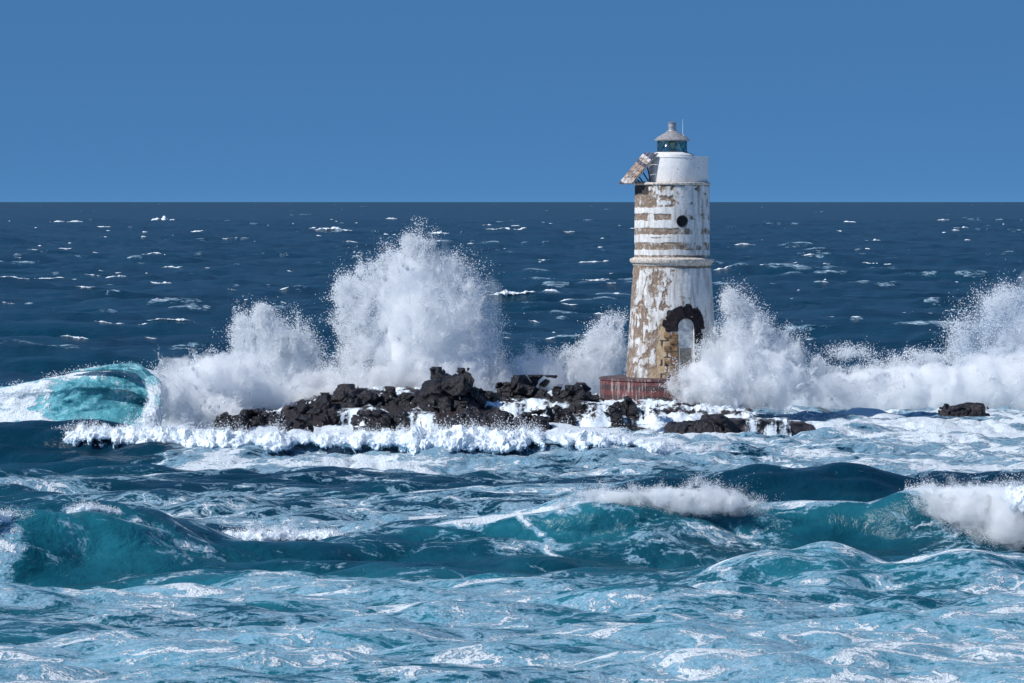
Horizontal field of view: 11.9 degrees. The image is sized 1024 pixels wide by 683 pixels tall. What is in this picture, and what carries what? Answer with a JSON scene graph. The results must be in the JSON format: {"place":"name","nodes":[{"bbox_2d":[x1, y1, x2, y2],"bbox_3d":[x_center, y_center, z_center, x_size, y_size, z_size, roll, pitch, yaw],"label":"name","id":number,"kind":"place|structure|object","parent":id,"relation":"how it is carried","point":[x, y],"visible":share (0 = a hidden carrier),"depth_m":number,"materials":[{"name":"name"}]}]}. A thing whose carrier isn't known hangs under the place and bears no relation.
{"place":"outdoors","nodes":[
{"label":"outdoors","id":0,"kind":"place"},
{"bbox_2d":[0,202,1023,682],"bbox_3d":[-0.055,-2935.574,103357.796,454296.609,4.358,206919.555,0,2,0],"label":"sea","id":1,"kind":"structure","parent":0,"point":[842,562],"depth_m":177.88,"materials":[{"name":"liquid"}]},
{"bbox_2d":[0,500,37,524],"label":"breaking foam","id":2,"kind":"object","parent":1,"relation":"on","point":[6,517],"visible":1,"depth_m":148.78,"materials":[{"name":"white liquid"}]},
{"bbox_2d":[64,495,124,514],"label":"breaking foam","id":3,"kind":"object","parent":1,"relation":"on","point":[87,507],"visible":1,"depth_m":150.82,"materials":[{"name":"white liquid"}]},
{"bbox_2d":[0,361,199,428],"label":"breaking wave","id":4,"kind":"object","parent":1,"relation":"on","point":[115,391],"visible":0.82,"depth_m":239.54,"materials":[{"name":"teal liquid"}]},
{"bbox_2d":[147,344,305,428],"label":"spray plume","id":5,"kind":"object","parent":1,"relation":"on","point":[234,402],"visible":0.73,"depth_m":242.79,"materials":[{"name":"liquid"}]},
{"bbox_2d":[211,278,341,401],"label":"spray plume","id":6,"kind":"object","parent":1,"relation":"on","point":[262,315],"visible":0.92,"depth_m":255.82,"materials":[{"name":"liquid"}]},
{"bbox_2d":[199,512,377,540],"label":"breaking foam","id":7,"kind":"object","parent":1,"relation":"on","point":[262,534],"visible":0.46,"depth_m":159.30,"materials":[{"name":"white liquid"}]},
{"bbox_2d":[196,356,543,409],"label":"spray plume","id":8,"kind":"object","parent":1,"relation":"on","point":[331,379],"visible":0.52,"depth_m":252.71,"materials":[{"name":"liquid"}]},
{"bbox_2d":[48,386,738,454],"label":"breaking foam","id":9,"kind":"object","parent":1,"relation":"on","point":[415,439],"visible":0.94,"depth_m":209.49,"materials":[{"name":"white liquid"}]},
{"bbox_2d":[285,217,524,391],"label":"spray plume","id":10,"kind":"object","parent":1,"relation":"on","point":[411,245],"visible":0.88,"depth_m":253.93,"materials":[{"name":"liquid"}]},
{"bbox_2d":[234,384,761,430],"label":"reef","id":11,"kind":"object","parent":1,"relation":"in","point":[666,410],"visible":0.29,"depth_m":239.71,"materials":[{"name":"stone"}]},
{"bbox_2d":[212,412,247,431],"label":"rock","id":12,"kind":"object","parent":11,"relation":"on","point":[223,418],"visible":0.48,"depth_m":235.59,"materials":[{"name":"grey stone"}]},
{"bbox_2d":[239,408,264,428],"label":"rock","id":13,"kind":"object","parent":11,"relation":"on","point":[255,416],"visible":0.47,"depth_m":236.17,"materials":[{"name":"black stone"}]},
{"bbox_2d":[262,411,284,426],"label":"rock","id":14,"kind":"object","parent":11,"relation":"on","point":[268,417],"visible":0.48,"depth_m":236.66,"materials":[{"name":"black stone"}]},
{"bbox_2d":[278,416,313,432],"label":"rock","id":15,"kind":"object","parent":11,"relation":"on","point":[302,422],"visible":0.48,"depth_m":233.86,"materials":[{"name":"black stone"}]},
{"bbox_2d":[280,392,340,424],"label":"rock","id":16,"kind":"object","parent":11,"relation":"on","point":[324,409],"visible":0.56,"depth_m":238.65,"materials":[{"name":"black stone"}]},
{"bbox_2d":[337,408,364,426],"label":"cascade","id":17,"kind":"object","parent":11,"relation":"on","point":[352,412],"visible":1,"depth_m":235.01,"materials":[{"name":"white liquid"}]},
{"bbox_2d":[331,384,382,423],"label":"rock","id":18,"kind":"object","parent":11,"relation":"on","point":[345,397],"visible":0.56,"depth_m":239.65,"materials":[{"name":"black stone"}]},
{"bbox_2d":[350,409,390,431],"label":"rock","id":19,"kind":"object","parent":11,"relation":"on","point":[375,421],"visible":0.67,"depth_m":234.65,"materials":[{"name":"black stone"}]},
{"bbox_2d":[378,386,398,405],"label":"rock","id":20,"kind":"object","parent":11,"relation":"on","point":[388,393],"visible":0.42,"depth_m":240.28,"materials":[{"name":"black stone"}]},
{"bbox_2d":[389,411,414,431],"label":"rock","id":21,"kind":"object","parent":11,"relation":"on","point":[396,421],"visible":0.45,"depth_m":235.15,"materials":[{"name":"black stone"}]},
{"bbox_2d":[396,390,418,407],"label":"rock","id":22,"kind":"object","parent":11,"relation":"on","point":[405,398],"visible":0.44,"depth_m":240.12,"materials":[{"name":"black stone"}]},
{"bbox_2d":[407,411,440,429],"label":"cascade","id":23,"kind":"object","parent":11,"relation":"on","point":[427,417],"visible":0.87,"depth_m":233.68,"materials":[{"name":"white liquid"}]},
{"bbox_2d":[411,366,486,413],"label":"rock","id":24,"kind":"object","parent":11,"relation":"on","point":[440,391],"visible":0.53,"depth_m":239.11,"materials":[{"name":"black stone"}]},
{"bbox_2d":[442,406,482,428],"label":"rock","id":25,"kind":"object","parent":11,"relation":"on","point":[472,412],"visible":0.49,"depth_m":235.03,"materials":[{"name":"black stone"}]},
{"bbox_2d":[483,390,500,402],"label":"rock","id":26,"kind":"object","parent":11,"relation":"on","point":[491,396],"visible":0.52,"depth_m":240.80,"materials":[{"name":"black stone"}]},
{"bbox_2d":[478,409,513,430],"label":"rock","id":27,"kind":"object","parent":11,"relation":"on","point":[490,419],"visible":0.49,"depth_m":234.61,"materials":[{"name":"black stone"}]},
{"bbox_2d":[495,382,515,401],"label":"rock","id":28,"kind":"object","parent":11,"relation":"on","point":[505,391],"visible":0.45,"depth_m":242.85,"materials":[{"name":"black stone"}]},
{"bbox_2d":[502,398,552,416],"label":"cascade","id":29,"kind":"object","parent":11,"relation":"on","point":[532,403],"visible":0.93,"depth_m":237.91,"materials":[{"name":"white liquid"}]},
{"bbox_2d":[512,409,552,431],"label":"rock","id":30,"kind":"object","parent":11,"relation":"on","point":[543,421],"visible":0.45,"depth_m":234.84,"materials":[{"name":"black stone"}]},
{"bbox_2d":[510,375,556,401],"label":"rock","id":31,"kind":"object","parent":11,"relation":"on","point":[523,387],"visible":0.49,"depth_m":242.59,"materials":[{"name":"black stone"}]},
{"bbox_2d":[553,405,575,425],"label":"rock","id":32,"kind":"object","parent":11,"relation":"on","point":[559,414],"visible":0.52,"depth_m":237.39,"materials":[{"name":"black stone"}]},
{"bbox_2d":[552,385,577,401],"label":"rock","id":33,"kind":"object","parent":11,"relation":"on","point":[567,392],"visible":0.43,"depth_m":241.87,"materials":[{"name":"black stone"}]},
{"bbox_2d":[574,382,591,394],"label":"rock","id":34,"kind":"object","parent":11,"relation":"on","point":[585,387],"visible":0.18,"depth_m":243.90,"materials":[{"name":"black stone"}]},
{"bbox_2d":[567,392,601,414],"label":"rock","id":35,"kind":"object","parent":11,"relation":"on","point":[576,406],"visible":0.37,"depth_m":240.01,"materials":[{"name":"black stone"}]},
{"bbox_2d":[603,402,623,427],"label":"rock","id":36,"kind":"object","parent":11,"relation":"on","point":[613,412],"visible":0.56,"depth_m":237.32,"materials":[{"name":"black stone"}]},
{"bbox_2d":[617,396,639,419],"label":"rock","id":37,"kind":"object","parent":11,"relation":"on","point":[628,405],"visible":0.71,"depth_m":238.76,"materials":[{"name":"black stone"}]},
{"bbox_2d":[636,399,659,423],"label":"cascade","id":38,"kind":"object","parent":11,"relation":"on","point":[651,418],"visible":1,"depth_m":236.03,"materials":[{"name":"white liquid"}]},
{"bbox_2d":[599,122,746,406],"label":"lighthouse","id":39,"kind":"object","parent":11,"relation":"on","point":[671,261],"visible":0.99,"depth_m":248.26,"materials":[{"name":"paint"}]},
{"bbox_2d":[678,319,694,377],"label":"doorway","id":40,"kind":"structure","parent":39,"relation":"in","point":[684,332],"depth_m":248.17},
{"bbox_2d":[3,216,1022,351],"bbox_3d":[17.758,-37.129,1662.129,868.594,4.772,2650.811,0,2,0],"label":"whitecap foam","id":41,"kind":"object","parent":1,"relation":"on","point":[505,293],"visible":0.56,"depth_m":682.25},
{"bbox_2d":[442,333,624,393],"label":"spray plume","id":42,"kind":"object","parent":1,"relation":"on","point":[533,355],"visible":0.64,"depth_m":255.92,"materials":[{"name":"liquid"}]},
{"bbox_2d":[561,304,628,388],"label":"spray plume","id":43,"kind":"object","parent":1,"relation":"on","point":[621,352],"visible":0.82,"depth_m":257.66,"materials":[{"name":"liquid"}]},
{"bbox_2d":[579,401,610,427],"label":"cascade","id":44,"kind":"object","parent":1,"relation":"on","point":[601,420],"visible":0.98,"depth_m":235.35,"materials":[{"name":"white liquid"}]},
{"bbox_2d":[546,466,781,517],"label":"spray plume","id":45,"kind":"object","parent":1,"relation":"on","point":[634,488],"visible":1,"depth_m":156.99,"materials":[{"name":"liquid"}]},
{"bbox_2d":[581,474,765,512],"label":"breaking foam","id":46,"kind":"object","parent":1,"relation":"on","point":[649,496],"visible":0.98,"depth_m":157.47,"materials":[{"name":"white liquid"}]},
{"bbox_2d":[663,414,735,433],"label":"rock","id":47,"kind":"object","parent":1,"relation":"in","point":[717,423],"visible":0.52,"depth_m":230.36,"materials":[{"name":"black stone"}]},
{"bbox_2d":[729,418,815,435],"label":"rock","id":48,"kind":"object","parent":1,"relation":"in","point":[793,428],"depth_m":232.16,"materials":[{"name":"stone"}]},
{"bbox_2d":[743,417,791,436],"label":"cascade","id":49,"kind":"object","parent":48,"relation":"on","point":[769,431],"visible":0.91,"depth_m":231.00,"materials":[{"name":"white liquid"}]},
{"bbox_2d":[651,276,908,414],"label":"spray plume","id":50,"kind":"object","parent":1,"relation":"on","point":[735,313],"visible":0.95,"depth_m":247.55,"materials":[{"name":"liquid"}]},
{"bbox_2d":[746,336,1023,409],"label":"spray plume","id":51,"kind":"object","parent":1,"relation":"on","point":[954,377],"visible":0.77,"depth_m":261.69,"materials":[{"name":"liquid"}]},
{"bbox_2d":[830,259,1023,398],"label":"spray plume","id":52,"kind":"object","parent":1,"relation":"on","point":[999,301],"visible":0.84,"depth_m":267.98,"materials":[{"name":"liquid"}]},
{"bbox_2d":[899,470,1023,550],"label":"spray plume","id":53,"kind":"object","parent":1,"relation":"on","point":[932,495],"visible":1,"depth_m":155.30,"materials":[{"name":"liquid"}]},
{"bbox_2d":[904,461,1023,514],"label":"breaking foam","id":54,"kind":"object","parent":1,"relation":"on","point":[1018,499],"visible":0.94,"depth_m":155.64,"materials":[{"name":"white liquid"}]},
{"bbox_2d":[938,402,989,416],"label":"rock","id":55,"kind":"object","parent":1,"relation":"in","point":[970,409],"visible":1,"depth_m":245.42,"materials":[{"name":"grey stone"}]},
{"bbox_2d":[0,0,1023,201],"label":"sky","id":56,"kind":"structure","parent":0,"point":[101,100],"materials":[{"name":"blue"}]}
]}

